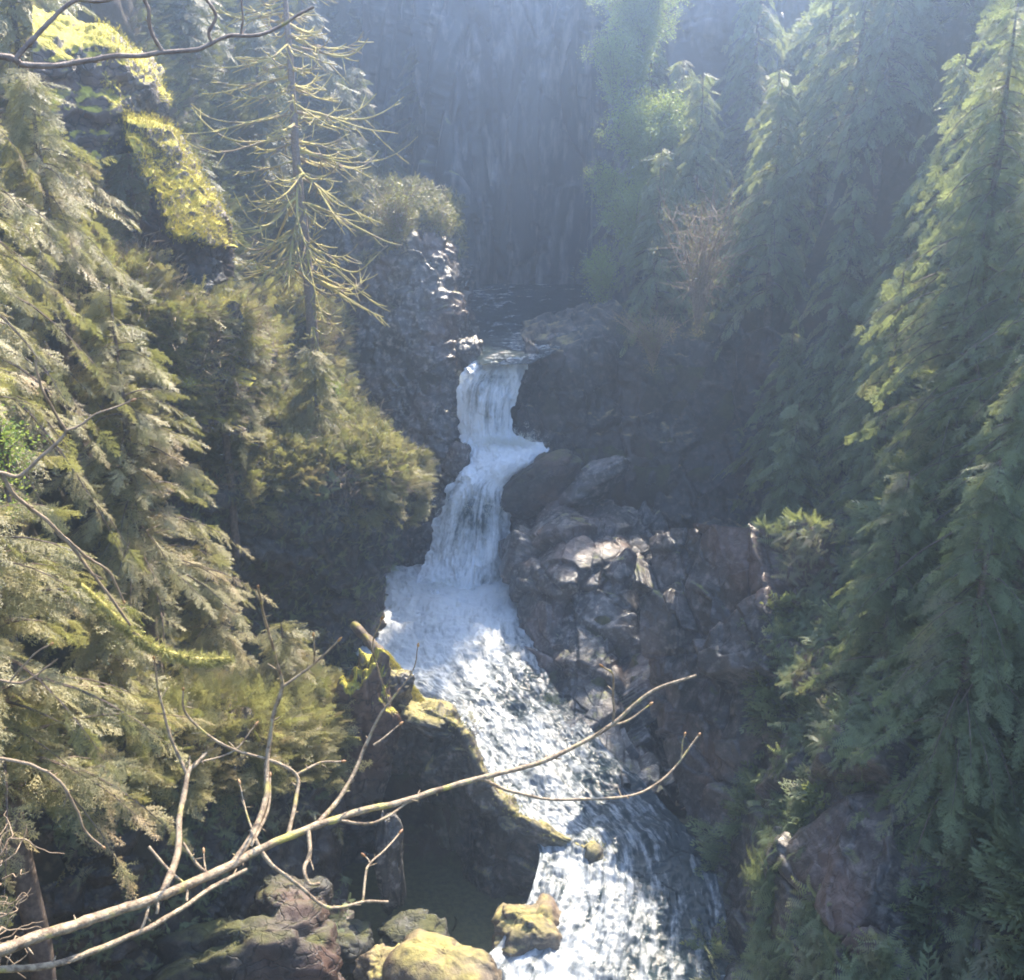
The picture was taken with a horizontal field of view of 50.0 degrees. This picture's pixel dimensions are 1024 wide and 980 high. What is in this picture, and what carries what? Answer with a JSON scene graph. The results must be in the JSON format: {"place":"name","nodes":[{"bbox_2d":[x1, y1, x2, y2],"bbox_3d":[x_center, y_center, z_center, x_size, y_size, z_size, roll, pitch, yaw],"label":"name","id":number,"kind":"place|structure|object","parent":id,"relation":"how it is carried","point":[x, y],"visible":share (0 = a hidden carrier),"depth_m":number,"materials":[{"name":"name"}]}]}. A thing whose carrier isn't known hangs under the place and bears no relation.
{"place":"outdoors","nodes":[
{"label":"outdoors","id":0,"kind":"place"},
{"bbox_2d":[31,5,171,161],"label":"cliff","id":1,"kind":"structure","parent":0,"point":[88,117],"depth_m":20.93,"materials":[{"name":"stone"}]},
{"bbox_2d":[0,692,354,979],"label":"cliff","id":2,"kind":"structure","parent":0,"point":[99,888],"depth_m":18.13,"materials":[{"name":"stone"}]},
{"bbox_2d":[0,695,354,979],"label":"undergrowth","id":3,"kind":"object","parent":2,"relation":"on","point":[129,917],"visible":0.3,"depth_m":18.08,"materials":[{"name":"green plant"}]},
{"bbox_2d":[0,652,373,823],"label":"undergrowth","id":4,"kind":"object","parent":2,"relation":"on","point":[206,689],"visible":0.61,"depth_m":19.01,"materials":[{"name":"plant"}]},
{"bbox_2d":[250,619,362,844],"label":"hemlock tree","id":5,"kind":"object","parent":2,"relation":"on","point":[288,662],"visible":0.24,"depth_m":21.20,"materials":[{"name":"green plant"}]},
{"bbox_2d":[330,918,374,977],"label":"boulder","id":6,"kind":"object","parent":2,"relation":"on","point":[354,940],"visible":0.51,"depth_m":20.26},
{"bbox_2d":[331,647,401,810],"bbox_3d":[-3.103,4.936,22.578,1.718,3.806,1.086,0,20,0],"label":"boulder","id":7,"kind":"object","parent":2,"relation":"on","point":[362,686],"visible":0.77,"depth_m":22.13,"materials":[{"name":"stone"}]},
{"bbox_2d":[126,114,237,258],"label":"cliff","id":8,"kind":"structure","parent":0,"point":[178,157],"depth_m":21.60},
{"bbox_2d":[139,191,235,299],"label":"cliff","id":9,"kind":"structure","parent":0,"point":[216,264],"depth_m":21.74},
{"bbox_2d":[88,259,287,448],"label":"cliff","id":10,"kind":"structure","parent":0,"point":[222,394],"depth_m":21.72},
{"bbox_2d":[0,68,158,503],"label":"hemlock tree","id":11,"kind":"object","parent":10,"relation":"on","point":[19,135],"visible":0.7,"depth_m":18.48,"materials":[{"name":"green plant"}]},
{"bbox_2d":[127,404,421,680],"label":"cliff","id":12,"kind":"structure","parent":0,"point":[262,548],"depth_m":27.15,"materials":[{"name":"stone"}]},
{"bbox_2d":[170,282,280,557],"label":"hemlock tree","id":13,"kind":"object","parent":12,"relation":"on","point":[227,452],"visible":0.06,"depth_m":24.64,"materials":[{"name":"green plant"}]},
{"bbox_2d":[118,402,419,679],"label":"undergrowth","id":14,"kind":"object","parent":12,"relation":"on","point":[320,499],"visible":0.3,"depth_m":27.10,"materials":[{"name":"green plant"}]},
{"bbox_2d":[109,387,440,537],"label":"undergrowth","id":15,"kind":"object","parent":12,"relation":"on","point":[385,496],"visible":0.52,"depth_m":27.38,"materials":[{"name":"plant"}]},
{"bbox_2d":[279,346,365,462],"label":"hemlock tree","id":16,"kind":"object","parent":12,"relation":"on","point":[312,385],"visible":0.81,"depth_m":27.11,"materials":[{"name":"green plant"}]},
{"bbox_2d":[246,283,360,407],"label":"cliff","id":17,"kind":"structure","parent":0,"point":[299,330],"depth_m":31.81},
{"bbox_2d":[183,0,417,356],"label":"dead tree","id":18,"kind":"object","parent":17,"relation":"on","point":[299,231],"visible":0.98,"depth_m":29.90,"materials":[{"name":"wood"}]},
{"bbox_2d":[292,158,479,566],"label":"cliff","id":19,"kind":"structure","parent":0,"point":[428,270],"depth_m":35.66,"materials":[{"name":"stone"}]},
{"bbox_2d":[287,155,469,267],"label":"undergrowth","id":20,"kind":"object","parent":19,"relation":"on","point":[353,186],"visible":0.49,"depth_m":37.87,"materials":[{"name":"green plant"}]},
{"bbox_2d":[354,170,438,254],"bbox_3d":[-3.754,-9.069,36.061,2.803,3.032,2.837,0,20,0],"label":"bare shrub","id":21,"kind":"object","parent":19,"relation":"on","point":[395,220],"visible":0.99,"depth_m":35.74,"materials":[{"name":"green plant"}]},
{"bbox_2d":[416,191,466,247],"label":"bare shrub","id":22,"kind":"object","parent":19,"relation":"on","point":[443,223],"visible":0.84,"depth_m":36.91,"materials":[{"name":"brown plant"}]},
{"bbox_2d":[441,441,471,477],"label":"boulder","id":23,"kind":"object","parent":19,"relation":"on","point":[456,461],"visible":0.91,"depth_m":33.39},
{"bbox_2d":[340,701,603,903],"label":"cliff","id":24,"kind":"structure","parent":0,"point":[493,846],"depth_m":23.50,"materials":[{"name":"stone"}]},
{"bbox_2d":[350,621,425,702],"bbox_3d":[-2.799,3.943,24.508,0.424,1.357,2.551,-19,27,-41],"label":"fallen log","id":25,"kind":"object","parent":24,"relation":"on","point":[358,629],"visible":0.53,"depth_m":24.66,"materials":[{"name":"wood"}]},
{"bbox_2d":[389,669,414,707],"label":"boulder","id":26,"kind":"object","parent":24,"relation":"on","point":[398,678],"visible":0.54,"depth_m":23.57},
{"bbox_2d":[399,696,462,738],"bbox_3d":[-1.791,4.961,23.824,1.506,0.809,1.209,0,20,0],"label":"boulder","id":27,"kind":"object","parent":24,"relation":"on","point":[413,719],"visible":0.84,"depth_m":23.39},
{"bbox_2d":[415,357,548,593],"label":"waterfall","id":28,"kind":"structure","parent":0,"point":[463,541],"depth_m":33.16,"materials":[{"name":"liquid"}]},
{"bbox_2d":[387,364,548,594],"bbox_3d":[-1.080,-0.080,32.642,4.059,6.454,5.814,16,25,37],"label":"water spray","id":29,"kind":"object","parent":28,"relation":"on","point":[514,443],"visible":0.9,"depth_m":33.40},
{"bbox_2d":[0,0,1023,979],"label":"terrain","id":30,"kind":"structure","parent":0,"point":[435,882],"depth_m":30.61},
{"bbox_2d":[0,404,52,518],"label":"shrub","id":31,"kind":"object","parent":30,"relation":"on","point":[5,461],"visible":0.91,"depth_m":9.48,"materials":[{"name":"green plant"}]},
{"bbox_2d":[0,805,64,978],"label":"bare shrub","id":32,"kind":"object","parent":30,"relation":"on","point":[4,914],"visible":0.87,"depth_m":7.76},
{"bbox_2d":[0,642,105,849],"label":"bare branch","id":33,"kind":"object","parent":30,"relation":"on","point":[53,776],"visible":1,"depth_m":7.02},
{"bbox_2d":[0,359,135,625],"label":"bare branch","id":34,"kind":"object","parent":30,"relation":"on","point":[60,534],"visible":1,"depth_m":7.63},
{"bbox_2d":[0,0,141,233],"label":"hemlock tree","id":35,"kind":"object","parent":30,"relation":"on","point":[13,29],"visible":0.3,"depth_m":24.87,"materials":[{"name":"green plant"}]},
{"bbox_2d":[0,8,149,674],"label":"hemlock tree","id":36,"kind":"object","parent":30,"relation":"on","point":[6,334],"visible":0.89,"depth_m":15.80,"materials":[{"name":"green plant"}]},
{"bbox_2d":[0,276,213,979],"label":"hemlock tree","id":37,"kind":"object","parent":30,"relation":"on","point":[31,909],"visible":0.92,"depth_m":12.77,"materials":[{"name":"green plant"}]},
{"bbox_2d":[73,581,235,669],"bbox_3d":[-4.323,1.659,13.377,1.886,1.655,0.325,-13,24,-32],"label":"mossy bough","id":38,"kind":"object","parent":37,"relation":"attached to","point":[145,643],"visible":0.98,"depth_m":13.37,"materials":[{"name":"green plant"}]},
{"bbox_2d":[53,589,210,886],"bbox_3d":[-6.526,4.973,18.069,3.035,7.224,2.877,-3,20,-9],"label":"hemlock tree","id":39,"kind":"object","parent":30,"relation":"on","point":[110,638],"visible":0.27,"depth_m":17.12,"materials":[{"name":"green plant"}]},
{"bbox_2d":[91,153,210,251],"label":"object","id":40,"kind":"object","parent":30,"relation":"on","point":[116,188],"visible":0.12,"depth_m":29.70,"materials":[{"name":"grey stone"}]},
{"bbox_2d":[30,286,277,681],"bbox_3d":[-6.612,0.899,19.454,4.438,9.004,3.870,18,27,41],"label":"hemlock tree","id":41,"kind":"object","parent":30,"relation":"on","point":[135,496],"visible":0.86,"depth_m":18.69,"materials":[{"name":"green plant"}]},
{"bbox_2d":[0,0,313,68],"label":"bare branch","id":42,"kind":"object","parent":30,"relation":"on","point":[32,40],"visible":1,"depth_m":4.87,"materials":[{"name":"brown plant"}]},
{"bbox_2d":[85,16,294,424],"bbox_3d":[-7.083,-5.973,23.372,3.880,7.664,9.823,0,20,0],"label":"moss","id":43,"kind":"object","parent":30,"relation":"on","point":[208,218],"visible":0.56,"depth_m":21.47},
{"bbox_2d":[155,0,237,64],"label":"hemlock tree","id":44,"kind":"object","parent":30,"relation":"on","point":[201,29],"visible":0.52,"depth_m":34.64,"materials":[{"name":"green plant"}]},
{"bbox_2d":[166,539,270,686],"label":"hemlock tree","id":45,"kind":"object","parent":30,"relation":"on","point":[215,634],"visible":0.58,"depth_m":21.87,"materials":[{"name":"green plant"}]},
{"bbox_2d":[191,147,263,294],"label":"hemlock tree","id":46,"kind":"object","parent":30,"relation":"on","point":[205,168],"visible":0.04,"depth_m":33.09,"materials":[{"name":"green plant"}]},
{"bbox_2d":[79,227,388,447],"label":"undergrowth","id":47,"kind":"object","parent":30,"relation":"on","point":[165,275],"visible":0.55,"depth_m":21.63,"materials":[{"name":"plant"}]},
{"bbox_2d":[144,898,344,979],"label":"boulder","id":48,"kind":"object","parent":30,"relation":"on","point":[292,939],"visible":1,"depth_m":17.91,"materials":[{"name":"stone"}]},
{"bbox_2d":[250,873,333,923],"bbox_3d":[-3.827,7.197,19.020,1.368,1.048,1.274,0,20,0],"label":"boulder","id":49,"kind":"object","parent":48,"relation":"on","point":[272,894],"visible":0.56,"depth_m":18.84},
{"bbox_2d":[0,0,491,734],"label":"dead twigs","id":50,"kind":"object","parent":30,"relation":"on","point":[106,224],"visible":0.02,"depth_m":28.28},
{"bbox_2d":[65,228,437,510],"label":"dead twigs","id":51,"kind":"object","parent":30,"relation":"on","point":[216,333],"visible":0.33,"depth_m":21.78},
{"bbox_2d":[222,14,316,240],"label":"hemlock tree","id":52,"kind":"object","parent":30,"relation":"on","point":[256,45],"visible":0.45,"depth_m":37.30,"materials":[{"name":"green plant"}]},
{"bbox_2d":[129,0,448,317],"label":"undergrowth","id":53,"kind":"object","parent":30,"relation":"on","point":[198,72],"visible":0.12,"depth_m":35.98,"materials":[{"name":"plant"}]},
{"bbox_2d":[272,0,365,169],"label":"hemlock tree","id":54,"kind":"object","parent":30,"relation":"on","point":[306,81],"visible":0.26,"depth_m":42.79,"materials":[{"name":"green plant"}]},
{"bbox_2d":[294,73,381,253],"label":"hemlock tree","id":55,"kind":"object","parent":30,"relation":"on","point":[346,102],"visible":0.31,"depth_m":38.66,"materials":[{"name":"green plant"}]},
{"bbox_2d":[0,585,700,972],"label":"bare branch","id":56,"kind":"object","parent":30,"relation":"on","point":[84,921],"visible":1,"depth_m":3.06,"materials":[{"name":"brown plant"}]},
{"bbox_2d":[330,65,395,179],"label":"hemlock tree","id":57,"kind":"object","parent":30,"relation":"on","point":[360,83],"visible":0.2,"depth_m":40.66,"materials":[{"name":"green plant"}]},
{"bbox_2d":[353,943,399,979],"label":"boulder","id":58,"kind":"object","parent":30,"relation":"on","point":[369,965],"visible":0.62,"depth_m":19.41,"materials":[{"name":"stone"}]},
{"bbox_2d":[373,811,405,915],"bbox_3d":[-2.421,7.404,21.745,0.630,2.384,0.723,0,20,0],"label":"boulder","id":59,"kind":"object","parent":30,"relation":"on","point":[389,872],"visible":0.88,"depth_m":21.47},
{"bbox_2d":[383,30,422,175],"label":"hemlock tree","id":60,"kind":"object","parent":30,"relation":"on","point":[407,88],"visible":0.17,"depth_m":46.66,"materials":[{"name":"green plant"}]},
{"bbox_2d":[376,908,449,946],"bbox_3d":[-1.919,8.616,21.224,1.441,0.594,1.194,0,20,0],"label":"boulder","id":61,"kind":"object","parent":30,"relation":"on","point":[393,930],"visible":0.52,"depth_m":21.18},
{"bbox_2d":[382,928,501,979],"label":"boulder","id":62,"kind":"object","parent":30,"relation":"on","point":[419,954],"visible":1,"depth_m":18.98,"materials":[{"name":"stone"}]},
{"bbox_2d":[491,893,562,956],"bbox_3d":[0.380,8.451,20.863,1.571,1.183,1.476,0,20,0],"label":"boulder","id":63,"kind":"object","parent":30,"relation":"on","point":[523,928],"visible":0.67,"depth_m":20.54,"materials":[{"name":"stone"}]},
{"bbox_2d":[575,236,627,304],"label":"shrub","id":64,"kind":"object","parent":30,"relation":"on","point":[600,275],"visible":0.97,"depth_m":37.09,"materials":[{"name":"green plant"}]},
{"bbox_2d":[578,153,631,228],"bbox_3d":[3.225,-10.272,37.740,1.868,2.569,1.720,0,20,0],"label":"shrub","id":65,"kind":"object","parent":30,"relation":"on","point":[606,182],"visible":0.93,"depth_m":37.48,"materials":[{"name":"green plant"}]},
{"bbox_2d":[576,10,640,109],"bbox_3d":[3.403,-14.539,37.215,2.170,3.212,2.276,-18,27,-41],"label":"shrub","id":66,"kind":"object","parent":30,"relation":"on","point":[616,63],"visible":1,"depth_m":37.03,"materials":[{"name":"green plant"}]},
{"bbox_2d":[598,172,676,269],"bbox_3d":[4.221,-9.133,37.310,2.820,3.299,3.059,0,20,0],"label":"shrub","id":67,"kind":"object","parent":30,"relation":"on","point":[629,211],"visible":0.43,"depth_m":36.82,"materials":[{"name":"green plant"}]},
{"bbox_2d":[585,0,693,86],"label":"shrub","id":68,"kind":"object","parent":30,"relation":"on","point":[643,16],"visible":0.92,"depth_m":37.88,"materials":[{"name":"green plant"}]},
{"bbox_2d":[589,78,694,189],"bbox_3d":[4.514,-12.078,37.614,3.709,3.936,3.418,0,20,0],"label":"shrub","id":69,"kind":"object","parent":30,"relation":"on","point":[652,131],"visible":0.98,"depth_m":37.25,"materials":[{"name":"green plant"}]},
{"bbox_2d":[590,23,699,286],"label":"fir tree","id":70,"kind":"object","parent":30,"relation":"on","point":[661,69],"visible":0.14,"depth_m":40.52,"materials":[{"name":"green plant"}]},
{"bbox_2d":[607,299,692,375],"bbox_3d":[4.383,-4.609,33.910,2.885,2.368,2.508,0,20,0],"label":"bare shrub","id":71,"kind":"object","parent":30,"relation":"on","point":[655,341],"visible":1,"depth_m":33.83,"materials":[{"name":"brown plant"}]},
{"bbox_2d":[614,148,704,356],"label":"fir tree","id":72,"kind":"object","parent":30,"relation":"on","point":[654,235],"visible":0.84,"depth_m":35.54,"materials":[{"name":"green plant"}]},
{"bbox_2d":[607,58,730,313],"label":"fir tree","id":73,"kind":"object","parent":30,"relation":"on","point":[677,72],"visible":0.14,"depth_m":38.20,"materials":[{"name":"green plant"}]},
{"bbox_2d":[626,72,743,313],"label":"fir tree","id":74,"kind":"object","parent":30,"relation":"on","point":[694,155],"visible":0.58,"depth_m":36.24,"materials":[{"name":"green plant"}]},
{"bbox_2d":[651,159,771,336],"bbox_3d":[5.799,-7.070,32.475,3.766,5.240,3.417,0,20,0],"label":"bare shrub","id":75,"kind":"object","parent":30,"relation":"on","point":[699,286],"visible":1,"depth_m":32.55,"materials":[{"name":"brown plant"}]},
{"bbox_2d":[678,150,753,311],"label":"fir tree","id":76,"kind":"object","parent":30,"relation":"on","point":[720,159],"visible":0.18,"depth_m":39.59,"materials":[{"name":"green plant"}]},
{"bbox_2d":[698,0,803,232],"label":"fir tree","id":77,"kind":"object","parent":30,"relation":"on","point":[751,89],"visible":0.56,"depth_m":39.77,"materials":[{"name":"green plant"}]},
{"bbox_2d":[709,68,806,306],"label":"fir tree","id":78,"kind":"object","parent":30,"relation":"on","point":[757,189],"visible":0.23,"depth_m":36.92,"materials":[{"name":"green plant"}]},
{"bbox_2d":[708,76,819,362],"bbox_3d":[8.079,-7.437,33.920,3.687,10.005,3.595,0,20,0],"label":"fir tree","id":79,"kind":"object","parent":30,"relation":"on","point":[786,271],"visible":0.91,"depth_m":33.35,"materials":[{"name":"green plant"}]},
{"bbox_2d":[715,331,824,521],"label":"fir tree","id":80,"kind":"object","parent":30,"relation":"on","point":[754,453],"visible":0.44,"depth_m":31.89,"materials":[{"name":"green plant"}]},
{"bbox_2d":[543,0,1023,978],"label":"undergrowth","id":81,"kind":"object","parent":30,"relation":"on","point":[773,664],"visible":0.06,"depth_m":20.73,"materials":[{"name":"green plant"}]},
{"bbox_2d":[742,402,825,527],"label":"fir tree","id":82,"kind":"object","parent":30,"relation":"on","point":[793,461],"visible":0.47,"depth_m":26.72,"materials":[{"name":"green plant"}]},
{"bbox_2d":[562,0,1023,979],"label":"undergrowth","id":83,"kind":"object","parent":30,"relation":"on","point":[1006,960],"visible":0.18,"depth_m":17.79,"materials":[{"name":"green plant"}]},
{"bbox_2d":[727,0,865,299],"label":"fir tree","id":84,"kind":"object","parent":30,"relation":"on","point":[816,193],"visible":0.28,"depth_m":34.75,"materials":[{"name":"green plant"}]},
{"bbox_2d":[757,181,888,514],"bbox_3d":[9.407,-3.037,30.967,4.461,11.007,4.499,0,20,0],"label":"fir tree","id":85,"kind":"object","parent":30,"relation":"on","point":[848,295],"visible":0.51,"depth_m":29.75,"materials":[{"name":"green plant"}]},
{"bbox_2d":[764,0,908,204],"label":"fir tree","id":86,"kind":"object","parent":30,"relation":"on","point":[836,56],"visible":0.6,"depth_m":31.48,"materials":[{"name":"green plant"}]},
{"bbox_2d":[717,343,1004,979],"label":"undergrowth","id":87,"kind":"object","parent":30,"relation":"on","point":[878,959],"visible":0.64,"depth_m":18.23,"materials":[{"name":"green plant"}]},
{"bbox_2d":[794,471,943,695],"bbox_3d":[6.453,3.143,19.451,2.514,7.502,2.526,13,24,32],"label":"fir tree","id":88,"kind":"object","parent":30,"relation":"on","point":[889,616],"visible":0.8,"depth_m":18.48,"materials":[{"name":"green plant"}]},
{"bbox_2d":[806,269,931,526],"bbox_3d":[8.190,0.032,24.894,4.093,10.008,3.841,0,20,0],"label":"fir tree","id":89,"kind":"object","parent":30,"relation":"on","point":[865,446],"visible":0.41,"depth_m":24.18,"materials":[{"name":"green plant"}]},
{"bbox_2d":[797,183,948,518],"bbox_3d":[9.670,-1.769,27.661,4.535,11.507,4.324,-4,20,-10],"label":"fir tree","id":90,"kind":"object","parent":30,"relation":"on","point":[907,200],"visible":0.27,"depth_m":26.52,"materials":[{"name":"green plant"}]},
{"bbox_2d":[805,0,946,211],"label":"fir tree","id":91,"kind":"object","parent":30,"relation":"on","point":[887,35],"visible":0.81,"depth_m":30.39,"materials":[{"name":"green plant"}]},
{"bbox_2d":[768,460,1023,933],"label":"fir tree","id":92,"kind":"object","parent":30,"relation":"on","point":[975,636],"visible":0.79,"depth_m":15.32,"materials":[{"name":"green plant"}]},
{"bbox_2d":[811,53,988,473],"bbox_3d":[10.298,-4.170,27.384,5.137,12.511,4.610,9,22,24],"label":"fir tree","id":93,"kind":"object","parent":30,"relation":"on","point":[963,89],"visible":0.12,"depth_m":25.88,"materials":[{"name":"green plant"}]},
{"bbox_2d":[844,0,1023,529],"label":"fir tree","id":94,"kind":"object","parent":30,"relation":"on","point":[991,206],"visible":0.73,"depth_m":18.90,"materials":[{"name":"green plant"}]},
{"bbox_2d":[844,301,1023,628],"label":"fir tree","id":95,"kind":"object","parent":30,"relation":"on","point":[1008,327],"visible":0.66,"depth_m":17.22,"materials":[{"name":"green plant"}]},
{"bbox_2d":[851,0,1023,386],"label":"fir tree","id":96,"kind":"object","parent":30,"relation":"on","point":[962,122],"visible":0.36,"depth_m":21.49,"materials":[{"name":"green plant"}]},
{"bbox_2d":[867,131,1023,610],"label":"fir tree","id":97,"kind":"object","parent":30,"relation":"on","point":[1019,277],"visible":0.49,"depth_m":18.60,"materials":[{"name":"green plant"}]},
{"bbox_2d":[868,311,1023,797],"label":"fir tree","id":98,"kind":"object","parent":30,"relation":"on","point":[1014,450],"visible":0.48,"depth_m":15.47,"materials":[{"name":"green plant"}]},
{"bbox_2d":[470,284,596,364],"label":"stream","id":99,"kind":"structure","parent":0,"point":[501,312],"depth_m":40.81,"materials":[{"name":"liquid"}]},
{"bbox_2d":[455,335,483,364],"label":"boulder","id":100,"kind":"object","parent":99,"relation":"in","point":[468,350],"visible":0.92,"depth_m":34.46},
{"bbox_2d":[356,564,731,979],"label":"stream","id":101,"kind":"structure","parent":0,"point":[635,899],"depth_m":23.80,"materials":[{"name":"liquid"}]},
{"bbox_2d":[349,0,787,307],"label":"cliff","id":102,"kind":"structure","parent":0,"point":[512,112],"depth_m":45.10,"materials":[{"name":"stone"}]},
{"bbox_2d":[498,499,684,810],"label":"cliff","id":103,"kind":"structure","parent":0,"point":[555,557],"depth_m":29.25,"materials":[{"name":"stone"}]},
{"bbox_2d":[500,449,585,519],"bbox_3d":[0.919,-0.183,33.148,2.592,2.147,1.435,0,20,0],"label":"boulder","id":104,"kind":"object","parent":103,"relation":"on","point":[539,483],"visible":0.91,"depth_m":32.57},
{"bbox_2d":[558,455,630,508],"bbox_3d":[2.401,-0.202,32.942,2.362,1.785,1.118,-3,20,-8],"label":"boulder","id":105,"kind":"object","parent":103,"relation":"on","point":[595,480],"visible":0.84,"depth_m":32.52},
{"bbox_2d":[516,300,848,528],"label":"cliff","id":106,"kind":"structure","parent":0,"point":[596,346],"depth_m":35.29,"materials":[{"name":"stone"}]},
{"bbox_2d":[633,522,987,979],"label":"cliff","id":107,"kind":"structure","parent":0,"point":[701,589],"depth_m":22.33,"materials":[{"name":"stone"}]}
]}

